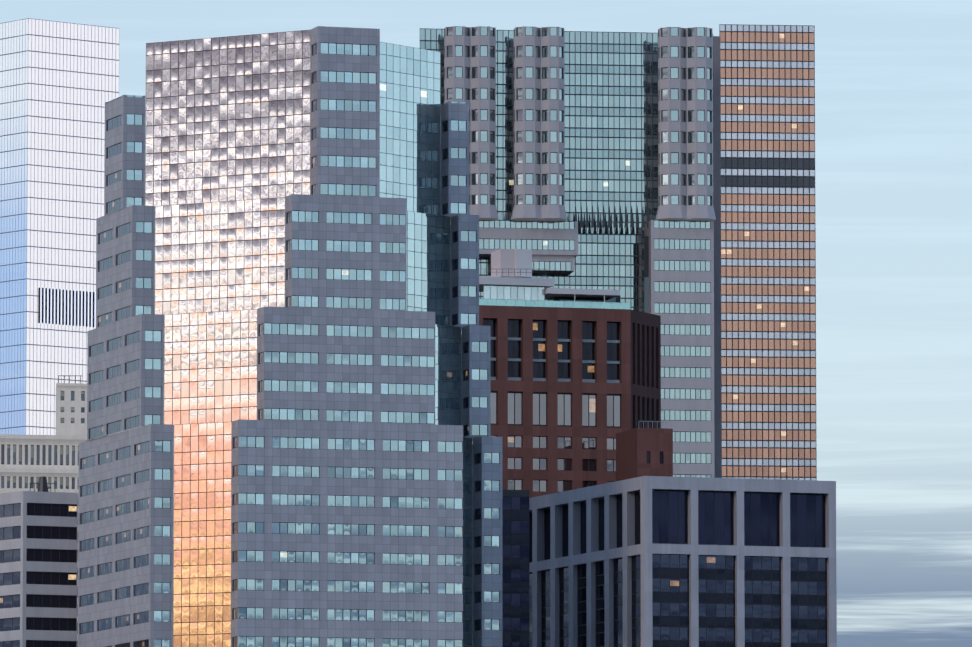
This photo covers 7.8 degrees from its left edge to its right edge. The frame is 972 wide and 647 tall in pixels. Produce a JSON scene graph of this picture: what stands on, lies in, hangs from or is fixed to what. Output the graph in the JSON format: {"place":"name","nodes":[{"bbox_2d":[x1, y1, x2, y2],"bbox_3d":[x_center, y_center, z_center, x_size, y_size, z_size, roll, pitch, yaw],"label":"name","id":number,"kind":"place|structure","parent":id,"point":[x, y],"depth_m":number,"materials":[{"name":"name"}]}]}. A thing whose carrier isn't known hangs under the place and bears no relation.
{"place":"outdoors","nodes":[
{"label":"outdoors","id":0,"kind":"place"},
{"bbox_2d":[0,476,77,646],"bbox_3d":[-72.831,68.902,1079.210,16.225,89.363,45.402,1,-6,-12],"label":"white slab building","id":1,"kind":"structure","parent":0,"point":[38,561],"depth_m":1062.26,"materials":[{"name":"grey concrete"}]},
{"bbox_2d":[0,375,86,645],"bbox_3d":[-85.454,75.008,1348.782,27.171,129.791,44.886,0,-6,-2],"label":"old stone building","id":2,"kind":"structure","parent":0,"point":[25,460],"depth_m":1335.30,"materials":[{"name":"grey stone"}]},
{"bbox_2d":[0,18,118,434],"bbox_3d":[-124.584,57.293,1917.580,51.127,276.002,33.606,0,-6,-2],"label":"glass tower","id":3,"kind":"structure","parent":0,"point":[59,84],"depth_m":1915.72,"materials":[{"name":"white glass"}]},
{"bbox_2d":[77,26,501,646],"bbox_3d":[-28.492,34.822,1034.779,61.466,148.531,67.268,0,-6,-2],"label":"central tower","id":4,"kind":"structure","parent":0,"point":[287,366],"depth_m":1012.48,"materials":[{"name":"stone"}]},
{"bbox_2d":[0,0,971,646],"label":"sky","id":5,"kind":"structure","parent":0,"point":[893,78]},
{"bbox_2d":[502,490,529,646],"bbox_3d":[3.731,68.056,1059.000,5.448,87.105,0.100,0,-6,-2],"label":"skyscraper","id":6,"kind":"structure","parent":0,"point":[515,572],"depth_m":1062.17,"materials":[{"name":"blue glass"}]},
{"bbox_2d":[420,26,721,477],"bbox_3d":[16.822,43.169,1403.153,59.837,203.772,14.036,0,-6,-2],"label":"turret tower","id":7,"kind":"structure","parent":0,"point":[594,160],"depth_m":1406.87,"materials":[{"name":"teal"}]},
{"bbox_2d":[479,249,672,497],"bbox_3d":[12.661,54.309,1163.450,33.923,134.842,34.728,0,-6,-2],"label":"brick building","id":8,"kind":"structure","parent":0,"point":[575,388],"depth_m":1169.54,"materials":[{"name":"brown brick"}]},
{"bbox_2d":[529,476,836,646],"bbox_3d":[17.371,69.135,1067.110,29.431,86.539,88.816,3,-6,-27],"label":"building","id":9,"kind":"structure","parent":0,"point":[654,561],"depth_m":1035.10,"materials":[{"name":"grey concrete"}]},
{"bbox_2d":[719,24,816,480],"bbox_3d":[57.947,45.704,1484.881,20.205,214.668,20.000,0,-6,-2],"label":"copper tower","id":10,"kind":"structure","parent":0,"point":[768,302],"depth_m":1481.47,"materials":[{"name":"orange"}]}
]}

